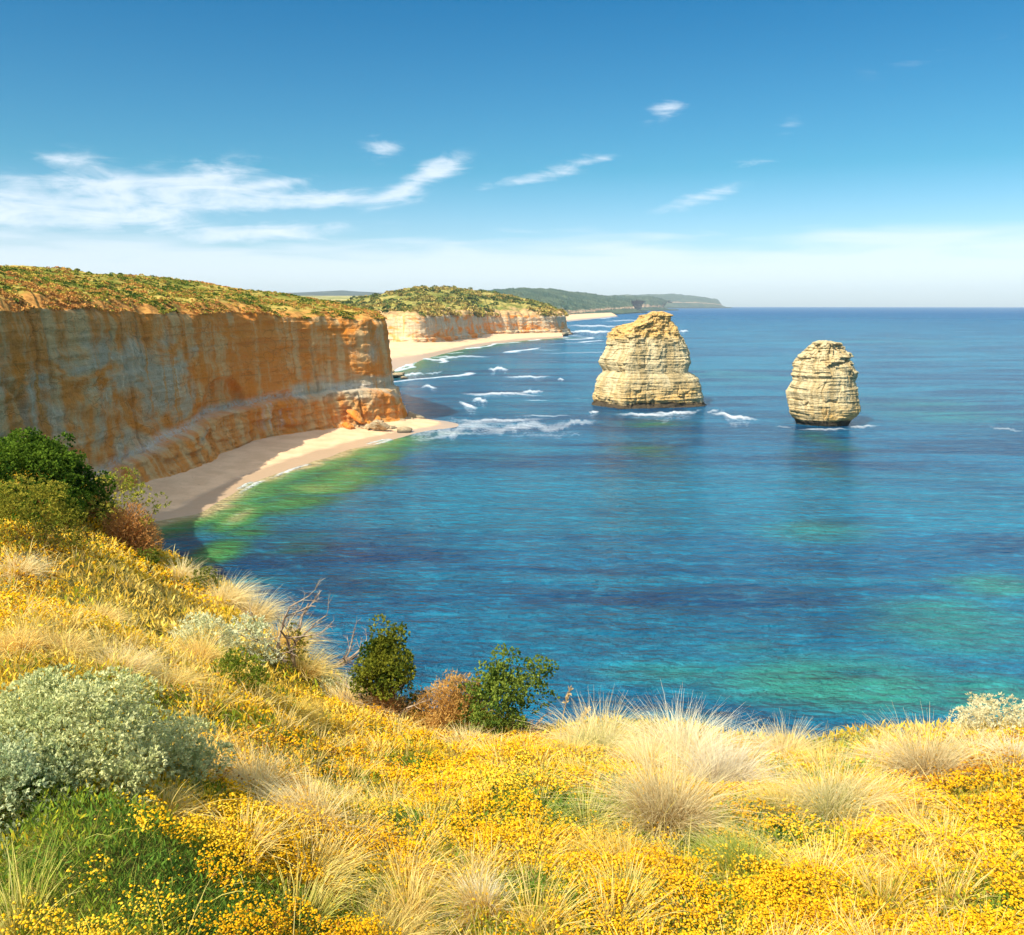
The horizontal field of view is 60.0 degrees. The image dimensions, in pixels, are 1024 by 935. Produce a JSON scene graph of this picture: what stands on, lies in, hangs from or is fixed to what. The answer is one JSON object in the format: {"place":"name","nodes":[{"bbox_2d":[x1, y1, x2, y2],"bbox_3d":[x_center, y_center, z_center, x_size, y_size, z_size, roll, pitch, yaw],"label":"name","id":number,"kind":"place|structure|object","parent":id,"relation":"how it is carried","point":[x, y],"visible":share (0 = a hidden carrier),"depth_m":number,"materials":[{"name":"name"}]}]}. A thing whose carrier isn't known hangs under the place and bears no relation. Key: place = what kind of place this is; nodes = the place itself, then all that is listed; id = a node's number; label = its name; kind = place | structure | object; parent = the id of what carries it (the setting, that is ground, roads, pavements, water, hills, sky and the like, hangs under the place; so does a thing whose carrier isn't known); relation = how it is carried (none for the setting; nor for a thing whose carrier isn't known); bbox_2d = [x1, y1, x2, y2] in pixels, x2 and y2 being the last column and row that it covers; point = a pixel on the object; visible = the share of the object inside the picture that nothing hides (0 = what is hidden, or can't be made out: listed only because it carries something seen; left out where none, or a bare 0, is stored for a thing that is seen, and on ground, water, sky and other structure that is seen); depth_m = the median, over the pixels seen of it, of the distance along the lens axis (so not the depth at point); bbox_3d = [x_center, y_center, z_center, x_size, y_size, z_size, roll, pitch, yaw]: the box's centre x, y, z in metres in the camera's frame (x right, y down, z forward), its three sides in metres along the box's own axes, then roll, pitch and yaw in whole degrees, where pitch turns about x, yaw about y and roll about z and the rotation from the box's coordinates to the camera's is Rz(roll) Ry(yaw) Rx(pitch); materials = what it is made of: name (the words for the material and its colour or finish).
{"place":"outdoors","nodes":[
{"label":"outdoors","id":0,"kind":"place"},
{"bbox_2d":[0,307,406,494],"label":"cliff","id":1,"kind":"structure","parent":0,"point":[150,396],"depth_m":271.24,"materials":[{"name":"orange stone"}]},
{"bbox_2d":[0,265,376,319],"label":"clifftop","id":2,"kind":"structure","parent":1,"relation":"on","point":[34,299],"depth_m":311.55,"materials":[{"name":"green plant"}]},
{"bbox_2d":[0,265,386,319],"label":"clifftop shrubs","id":3,"kind":"object","parent":2,"relation":"on","point":[51,287],"visible":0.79,"depth_m":297.63,"materials":[{"name":"green plant"}]},
{"bbox_2d":[346,409,364,423],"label":"boulder","id":4,"kind":"object","parent":1,"relation":"on","point":[355,415],"visible":1,"depth_m":351.77,"materials":[{"name":"orange stone"}]},
{"bbox_2d":[109,418,458,521],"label":"beach","id":5,"kind":"structure","parent":0,"point":[200,489],"depth_m":277.39,"materials":[{"name":"beige sand"}]},
{"bbox_2d":[341,422,354,428],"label":"boulder","id":6,"kind":"object","parent":5,"relation":"on","point":[347,425],"visible":1,"depth_m":349.74,"materials":[{"name":"orange stone"}]},
{"bbox_2d":[369,422,376,429],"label":"boulder","id":7,"kind":"object","parent":5,"relation":"on","point":[372,425],"visible":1,"depth_m":349.00,"materials":[{"name":"beige stone"}]},
{"bbox_2d":[375,422,389,430],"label":"boulder","id":8,"kind":"object","parent":5,"relation":"on","point":[383,426],"visible":1,"depth_m":348.86,"materials":[{"name":"beige stone"}]},
{"bbox_2d":[397,426,411,432],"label":"boulder","id":9,"kind":"object","parent":5,"relation":"on","point":[404,429],"visible":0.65,"depth_m":351.38,"materials":[{"name":"beige stone"}]},
{"bbox_2d":[407,412,425,418],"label":"boulder","id":10,"kind":"object","parent":5,"relation":"on","point":[412,414],"visible":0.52,"depth_m":388.61,"materials":[{"name":"beige stone"}]},
{"bbox_2d":[302,296,356,300],"bbox_3d":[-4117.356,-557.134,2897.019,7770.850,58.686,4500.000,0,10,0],"label":"inland plain","id":11,"kind":"structure","parent":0,"point":[340,298],"depth_m":3387.54,"materials":[{"name":"yellow plant"}]},
{"bbox_2d":[288,290,382,295],"bbox_3d":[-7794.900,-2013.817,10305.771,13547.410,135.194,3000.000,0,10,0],"label":"distant range","id":12,"kind":"structure","parent":0,"point":[339,293],"depth_m":10672.60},
{"bbox_2d":[389,332,562,369],"bbox_3d":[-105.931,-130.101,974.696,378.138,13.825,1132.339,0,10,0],"label":"beach","id":13,"kind":"structure","parent":0,"point":[402,354],"depth_m":1026.30,"materials":[{"name":"beige sand"}]},
{"bbox_2d":[392,373,402,377],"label":"boulder","id":14,"kind":"object","parent":13,"relation":"on","point":[396,375],"visible":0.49,"depth_m":614.70,"materials":[{"name":"beige stone"}]},
{"bbox_2d":[385,314,572,341],"bbox_3d":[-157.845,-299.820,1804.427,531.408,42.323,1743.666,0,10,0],"label":"bay cliff","id":15,"kind":"structure","parent":0,"point":[424,329],"depth_m":1185.05,"materials":[{"name":"beige stone"}]},
{"bbox_2d":[331,287,563,316],"bbox_3d":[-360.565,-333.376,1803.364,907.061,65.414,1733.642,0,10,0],"label":"bay clifftop","id":16,"kind":"structure","parent":15,"relation":"on","point":[513,308],"depth_m":1412.45,"materials":[{"name":"green plant"}]},
{"bbox_2d":[316,285,568,316],"bbox_3d":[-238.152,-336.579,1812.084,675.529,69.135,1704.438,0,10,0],"label":"bay clifftop shrubs","id":17,"kind":"object","parent":16,"relation":"on","point":[464,303],"visible":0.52,"depth_m":1366.86,"materials":[{"name":"green plant"}]},
{"bbox_2d":[0,471,1023,934],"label":"headland ground","id":18,"kind":"structure","parent":0,"point":[94,815],"depth_m":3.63,"materials":[{"name":"plant"}]},
{"bbox_2d":[0,617,69,665],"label":"grass tussock","id":19,"kind":"object","parent":18,"relation":"on","point":[10,639],"depth_m":5.51,"materials":[{"name":"beige plant"}]},
{"bbox_2d":[0,546,71,592],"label":"grass tussock","id":20,"kind":"object","parent":18,"relation":"on","point":[30,567],"depth_m":8.74,"materials":[{"name":"beige plant"}]},
{"bbox_2d":[0,724,99,860],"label":"sage bush","id":21,"kind":"object","parent":18,"relation":"on","point":[27,759],"visible":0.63,"depth_m":3.18,"materials":[{"name":"green plant"}]},
{"bbox_2d":[0,474,106,559],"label":"olive shrub","id":22,"kind":"object","parent":18,"relation":"on","point":[5,502],"visible":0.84,"depth_m":10.12,"materials":[{"name":"green plant"}]},
{"bbox_2d":[0,426,116,529],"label":"evergreen shrub","id":23,"kind":"object","parent":18,"relation":"on","point":[35,454],"visible":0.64,"depth_m":12.62,"materials":[{"name":"green plant"}]},
{"bbox_2d":[7,612,117,662],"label":"grass tussock","id":24,"kind":"object","parent":18,"relation":"on","point":[72,643],"depth_m":5.70,"materials":[{"name":"beige plant"}]},
{"bbox_2d":[0,661,172,834],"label":"sage bush","id":25,"kind":"object","parent":18,"relation":"on","point":[52,706],"visible":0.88,"depth_m":3.50,"materials":[{"name":"green plant"}]},
{"bbox_2d":[85,481,125,524],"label":"evergreen shrub","id":26,"kind":"object","parent":18,"relation":"on","point":[92,513],"visible":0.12,"depth_m":14.02,"materials":[{"name":"green plant"}]},
{"bbox_2d":[77,592,156,631],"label":"grass tussock","id":27,"kind":"object","parent":18,"relation":"on","point":[112,613],"depth_m":8.29,"materials":[{"name":"beige plant"}]},
{"bbox_2d":[78,467,171,554],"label":"dry bush","id":28,"kind":"object","parent":18,"relation":"on","point":[124,526],"visible":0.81,"depth_m":13.30,"materials":[{"name":"brown plant"}]},
{"bbox_2d":[76,637,194,700],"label":"grass tussock","id":29,"kind":"object","parent":18,"relation":"on","point":[139,666],"depth_m":5.70,"materials":[{"name":"beige plant"}]},
{"bbox_2d":[132,547,159,565],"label":"round shrub","id":30,"kind":"object","parent":18,"relation":"on","point":[150,555],"visible":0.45,"depth_m":13.01,"materials":[{"name":"green plant"}]},
{"bbox_2d":[104,709,236,791],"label":"sage bush","id":31,"kind":"object","parent":18,"relation":"on","point":[186,753],"visible":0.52,"depth_m":4.08,"materials":[{"name":"green plant"}]},
{"bbox_2d":[143,767,231,836],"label":"grass tussock","id":32,"kind":"object","parent":18,"relation":"on","point":[171,798],"depth_m":3.65,"materials":[{"name":"plant"}]},
{"bbox_2d":[147,654,230,706],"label":"grass tussock","id":33,"kind":"object","parent":18,"relation":"on","point":[191,677],"depth_m":5.89,"materials":[{"name":"beige plant"}]},
{"bbox_2d":[162,551,226,589],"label":"grass tussock","id":34,"kind":"object","parent":18,"relation":"on","point":[182,569],"depth_m":13.08,"materials":[{"name":"beige plant"}]},
{"bbox_2d":[180,565,222,592],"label":"round shrub","id":35,"kind":"object","parent":18,"relation":"on","point":[198,580],"visible":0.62,"depth_m":12.89,"materials":[{"name":"green plant"}]},
{"bbox_2d":[168,610,243,651],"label":"sage bush","id":36,"kind":"object","parent":18,"relation":"on","point":[198,620],"visible":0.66,"depth_m":8.69,"materials":[{"name":"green plant"}]},
{"bbox_2d":[150,615,278,695],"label":"grass tussock","id":37,"kind":"object","parent":18,"relation":"on","point":[205,648],"depth_m":7.37,"materials":[{"name":"beige plant"}]},
{"bbox_2d":[190,567,282,621],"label":"grass tussock","id":38,"kind":"object","parent":18,"relation":"on","point":[238,595],"depth_m":12.51,"materials":[{"name":"beige plant"}]},
{"bbox_2d":[207,646,272,696],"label":"leafy bush","id":39,"kind":"object","parent":18,"relation":"on","point":[236,659],"visible":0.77,"depth_m":6.73,"materials":[{"name":"green plant"}]},
{"bbox_2d":[215,611,289,669],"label":"sage bush","id":40,"kind":"object","parent":18,"relation":"on","point":[258,634],"visible":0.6,"depth_m":9.15,"materials":[{"name":"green plant"}]},
{"bbox_2d":[201,723,326,799],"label":"grass tussock","id":41,"kind":"object","parent":18,"relation":"on","point":[233,772],"depth_m":4.55,"materials":[{"name":"beige plant"}]},
{"bbox_2d":[199,578,331,672],"bbox_3d":[-2.651,1.788,9.495,1.484,1.098,1.268,-2,11,-13],"label":"dead shrub","id":42,"kind":"object","parent":18,"relation":"on","point":[292,652],"visible":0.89,"depth_m":9.51,"materials":[{"name":"brown plant"}]},
{"bbox_2d":[226,582,319,639],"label":"grass tussock","id":43,"kind":"object","parent":18,"relation":"on","point":[266,611],"depth_m":12.44,"materials":[{"name":"beige plant"}]},
{"bbox_2d":[226,753,390,846],"bbox_3d":[-1.082,1.687,4.203,1.119,0.665,1.398,0,10,0],"label":"grass tussock","id":44,"kind":"object","parent":18,"relation":"on","point":[293,794],"depth_m":4.18,"materials":[{"name":"beige plant"}]},
{"bbox_2d":[265,640,351,692],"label":"grass tussock","id":45,"kind":"object","parent":18,"relation":"on","point":[314,672],"depth_m":9.52,"materials":[{"name":"beige plant"}]},
{"bbox_2d":[273,687,343,742],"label":"grass tussock","id":46,"kind":"object","parent":18,"relation":"on","point":[306,708],"depth_m":7.38,"materials":[{"name":"beige plant"}]},
{"bbox_2d":[259,607,363,668],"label":"grass tussock","id":47,"kind":"object","parent":18,"relation":"on","point":[302,632],"depth_m":11.51,"materials":[{"name":"beige plant"}]},
{"bbox_2d":[316,665,354,697],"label":"sage bush","id":48,"kind":"object","parent":18,"relation":"on","point":[325,679],"visible":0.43,"depth_m":9.51,"materials":[{"name":"beige plant"}]},
{"bbox_2d":[326,619,391,671],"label":"bare branch","id":49,"kind":"object","parent":18,"relation":"on","point":[345,658],"visible":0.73,"depth_m":10.41,"materials":[{"name":"brown plant"}]},
{"bbox_2d":[319,675,406,716],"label":"grass tussock","id":50,"kind":"object","parent":18,"relation":"on","point":[346,699],"depth_m":9.08,"materials":[{"name":"beige plant"}]},
{"bbox_2d":[334,806,413,860],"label":"grass tussock","id":51,"kind":"object","parent":18,"relation":"on","point":[365,830],"depth_m":4.26,"materials":[{"name":"beige plant"}]},
{"bbox_2d":[333,613,430,717],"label":"upright shrub","id":52,"kind":"object","parent":18,"relation":"on","point":[381,651],"visible":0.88,"depth_m":8.92,"materials":[{"name":"green plant"}]},
{"bbox_2d":[334,879,469,934],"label":"grass tussock","id":53,"kind":"object","parent":18,"relation":"on","point":[401,915],"depth_m":3.41,"materials":[{"name":"beige plant"}]},
{"bbox_2d":[394,688,433,725],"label":"round shrub","id":54,"kind":"object","parent":18,"relation":"on","point":[411,699],"visible":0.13,"depth_m":9.23,"materials":[{"name":"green plant"}]},
{"bbox_2d":[389,817,469,864],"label":"grass tussock","id":55,"kind":"object","parent":18,"relation":"on","point":[431,843],"depth_m":4.26,"materials":[{"name":"yellow plant"}]},
{"bbox_2d":[406,668,504,733],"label":"rusty shrub","id":56,"kind":"object","parent":18,"relation":"on","point":[443,714],"visible":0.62,"depth_m":8.86,"materials":[{"name":"brown plant"}]},
{"bbox_2d":[432,718,501,747],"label":"grass tussock","id":57,"kind":"object","parent":18,"relation":"on","point":[463,738],"depth_m":7.92,"materials":[{"name":"beige plant"}]},
{"bbox_2d":[412,852,533,934],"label":"grass tussock","id":58,"kind":"object","parent":18,"relation":"on","point":[490,894],"depth_m":3.60,"materials":[{"name":"beige plant"}]},
{"bbox_2d":[447,705,534,737],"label":"shrub","id":59,"kind":"object","parent":18,"relation":"on","point":[527,724],"visible":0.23,"depth_m":8.71,"materials":[{"name":"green plant"}]},
{"bbox_2d":[450,643,559,734],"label":"branching shrub","id":60,"kind":"object","parent":18,"relation":"on","point":[495,678],"visible":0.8,"depth_m":8.75,"materials":[{"name":"green plant"}]},
{"bbox_2d":[0,473,1023,934],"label":"yellow flowers","id":61,"kind":"object","parent":18,"relation":"on","point":[754,883],"visible":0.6,"depth_m":4.24,"materials":[{"name":"yellow plant"}]},
{"bbox_2d":[0,473,1023,934],"bbox_3d":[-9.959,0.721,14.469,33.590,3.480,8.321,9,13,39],"label":"green grass","id":62,"kind":"structure","parent":18,"relation":"on","point":[122,884],"depth_m":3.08,"materials":[{"name":"plant"}]},
{"bbox_2d":[486,894,596,934],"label":"grass tussock","id":63,"kind":"object","parent":18,"relation":"on","point":[549,930],"depth_m":3.47,"materials":[{"name":"yellow plant"}]},
{"bbox_2d":[527,713,556,732],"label":"bare twig","id":64,"kind":"object","parent":18,"relation":"on","point":[535,724],"visible":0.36,"depth_m":8.74,"materials":[{"name":"brown plant"}]},
{"bbox_2d":[560,686,572,731],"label":"grass stalk","id":65,"kind":"object","parent":18,"relation":"on","point":[568,693],"depth_m":8.04,"materials":[{"name":"beige plant"}]},
{"bbox_2d":[528,722,605,763],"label":"grass tussock","id":66,"kind":"object","parent":18,"relation":"on","point":[571,742],"depth_m":6.81,"materials":[{"name":"beige plant"}]},
{"bbox_2d":[578,705,590,728],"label":"grass stalk","id":67,"kind":"object","parent":18,"relation":"on","point":[585,712],"depth_m":7.95,"materials":[{"name":"beige plant"}]},
{"bbox_2d":[506,687,677,761],"bbox_3d":[0.617,2.358,7.400,2.149,1.028,1.888,3,11,18],"label":"grass tussock","id":68,"kind":"object","parent":18,"relation":"on","point":[598,732],"depth_m":7.39,"materials":[{"name":"beige plant"}]},
{"bbox_2d":[527,803,667,868],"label":"grass tussock","id":69,"kind":"object","parent":18,"relation":"on","point":[601,842],"depth_m":4.36,"materials":[{"name":"yellow plant"}]},
{"bbox_2d":[590,720,696,773],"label":"grass tussock","id":70,"kind":"object","parent":18,"relation":"on","point":[640,754],"depth_m":6.82,"materials":[{"name":"beige plant"}]},
{"bbox_2d":[524,713,819,858],"bbox_3d":[0.835,1.908,4.822,1.916,0.995,1.984,0,10,0],"label":"grass tussock","id":71,"kind":"object","parent":18,"relation":"on","point":[682,806],"depth_m":4.80,"materials":[{"name":"beige plant"}]},
{"bbox_2d":[593,679,787,771],"bbox_3d":[1.423,2.440,7.331,2.103,1.221,2.264,0,10,0],"label":"grass tussock","id":72,"kind":"object","parent":18,"relation":"on","point":[668,731],"depth_m":7.35,"materials":[{"name":"beige plant"}]},
{"bbox_2d":[645,713,813,794],"bbox_3d":[1.517,2.281,6.328,1.991,1.086,1.876,-8,13,-37],"label":"grass tussock","id":73,"kind":"object","parent":18,"relation":"on","point":[717,769],"depth_m":6.33,"materials":[{"name":"beige plant"}]},
{"bbox_2d":[666,805,806,886],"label":"grass tussock","id":74,"kind":"object","parent":18,"relation":"on","point":[742,845],"depth_m":4.30,"materials":[{"name":"yellow plant"}]},
{"bbox_2d":[719,765,831,828],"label":"grass tussock","id":75,"kind":"object","parent":18,"relation":"on","point":[773,796],"depth_m":5.55,"materials":[{"name":"beige plant"}]},
{"bbox_2d":[723,712,836,759],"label":"grass tussock","id":76,"kind":"object","parent":18,"relation":"on","point":[780,742],"depth_m":7.97,"materials":[{"name":"beige plant"}]},
{"bbox_2d":[782,732,856,766],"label":"grass tussock","id":77,"kind":"object","parent":18,"relation":"on","point":[818,756],"depth_m":7.53,"materials":[{"name":"beige plant"}]},
{"bbox_2d":[744,739,937,833],"bbox_3d":[2.039,2.197,5.445,1.728,0.943,1.665,0,10,0],"label":"grass tussock","id":78,"kind":"object","parent":18,"relation":"on","point":[828,792],"depth_m":5.46,"materials":[{"name":"beige plant"}]},
{"bbox_2d":[830,724,914,766],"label":"grass tussock","id":79,"kind":"object","parent":18,"relation":"on","point":[876,746],"depth_m":7.33,"materials":[{"name":"beige plant"}]},
{"bbox_2d":[831,757,950,822],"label":"grass tussock","id":80,"kind":"object","parent":18,"relation":"on","point":[896,784],"depth_m":5.43,"materials":[{"name":"beige plant"}]},
{"bbox_2d":[828,707,1011,792],"bbox_3d":[2.852,2.096,6.200,1.683,0.834,1.680,6,12,29],"label":"grass tussock","id":81,"kind":"object","parent":18,"relation":"on","point":[906,758],"depth_m":6.16,"materials":[{"name":"beige plant"}]},
{"bbox_2d":[922,718,1023,761],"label":"grass tussock","id":82,"kind":"object","parent":18,"relation":"on","point":[973,744],"depth_m":6.48,"materials":[{"name":"beige plant"}]},
{"bbox_2d":[947,692,1023,740],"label":"flowering bush","id":83,"kind":"object","parent":18,"relation":"on","point":[978,713],"visible":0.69,"depth_m":7.42,"materials":[{"name":"beige plant"}]},
{"bbox_2d":[955,722,1023,766],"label":"grass tussock","id":84,"kind":"object","parent":18,"relation":"on","point":[1015,753],"depth_m":6.09,"materials":[{"name":"beige plant"}]},
{"bbox_2d":[0,0,1023,306],"label":"sky","id":85,"kind":"structure","parent":0,"point":[736,153],"materials":[{"name":"blue"}]},
{"bbox_2d":[483,287,671,313],"bbox_3d":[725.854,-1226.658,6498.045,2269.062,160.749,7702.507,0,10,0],"label":"hills","id":86,"kind":"structure","parent":0,"point":[569,302],"depth_m":4958.52,"materials":[{"name":"green plant"}]},
{"bbox_2d":[147,307,1023,745],"bbox_3d":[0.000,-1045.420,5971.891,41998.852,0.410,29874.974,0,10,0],"label":"sea","id":87,"kind":"structure","parent":0,"point":[737,541],"depth_m":200.56,"materials":[{"name":"liquid"}]},
{"bbox_2d":[591,311,705,408],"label":"sea stack","id":88,"kind":"object","parent":87,"relation":"in","point":[644,361],"visible":0.98,"depth_m":436.43,"materials":[{"name":"beige stone"}]},
{"bbox_2d":[785,340,860,426],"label":"sea stack","id":89,"kind":"object","parent":87,"relation":"in","point":[822,390],"visible":0.98,"depth_m":367.54,"materials":[{"name":"beige stone"}]},
{"bbox_2d":[566,313,616,321],"bbox_3d":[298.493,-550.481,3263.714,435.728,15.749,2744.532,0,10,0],"label":"distant beach","id":90,"kind":"structure","parent":0,"point":[575,317],"depth_m":3555.47,"materials":[{"name":"beige sand"}]},
{"bbox_2d":[568,308,647,314],"bbox_3d":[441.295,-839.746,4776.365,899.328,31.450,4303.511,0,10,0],"label":"coast","id":91,"kind":"structure","parent":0,"point":[623,311],"depth_m":5039.85},
{"bbox_2d":[603,295,671,307],"bbox_3d":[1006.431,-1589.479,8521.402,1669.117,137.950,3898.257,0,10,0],"label":"cape","id":92,"kind":"object","parent":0,"point":[650,301],"visible":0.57,"depth_m":8179.85,"materials":[{"name":"green plant"}]},
{"bbox_2d":[634,307,677,310],"bbox_3d":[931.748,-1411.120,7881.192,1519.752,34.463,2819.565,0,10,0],"label":"cape coast","id":93,"kind":"structure","parent":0,"point":[651,309],"depth_m":7566.89},
{"bbox_2d":[609,294,721,304],"bbox_3d":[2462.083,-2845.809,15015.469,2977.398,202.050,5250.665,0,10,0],"label":"distant cape","id":94,"kind":"object","parent":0,"point":[677,298],"visible":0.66,"depth_m":14045.79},
{"bbox_2d":[663,303,731,307],"bbox_3d":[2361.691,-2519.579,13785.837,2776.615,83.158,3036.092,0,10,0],"label":"distant cape coast","id":95,"kind":"structure","parent":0,"point":[684,305],"depth_m":13018.41}
]}

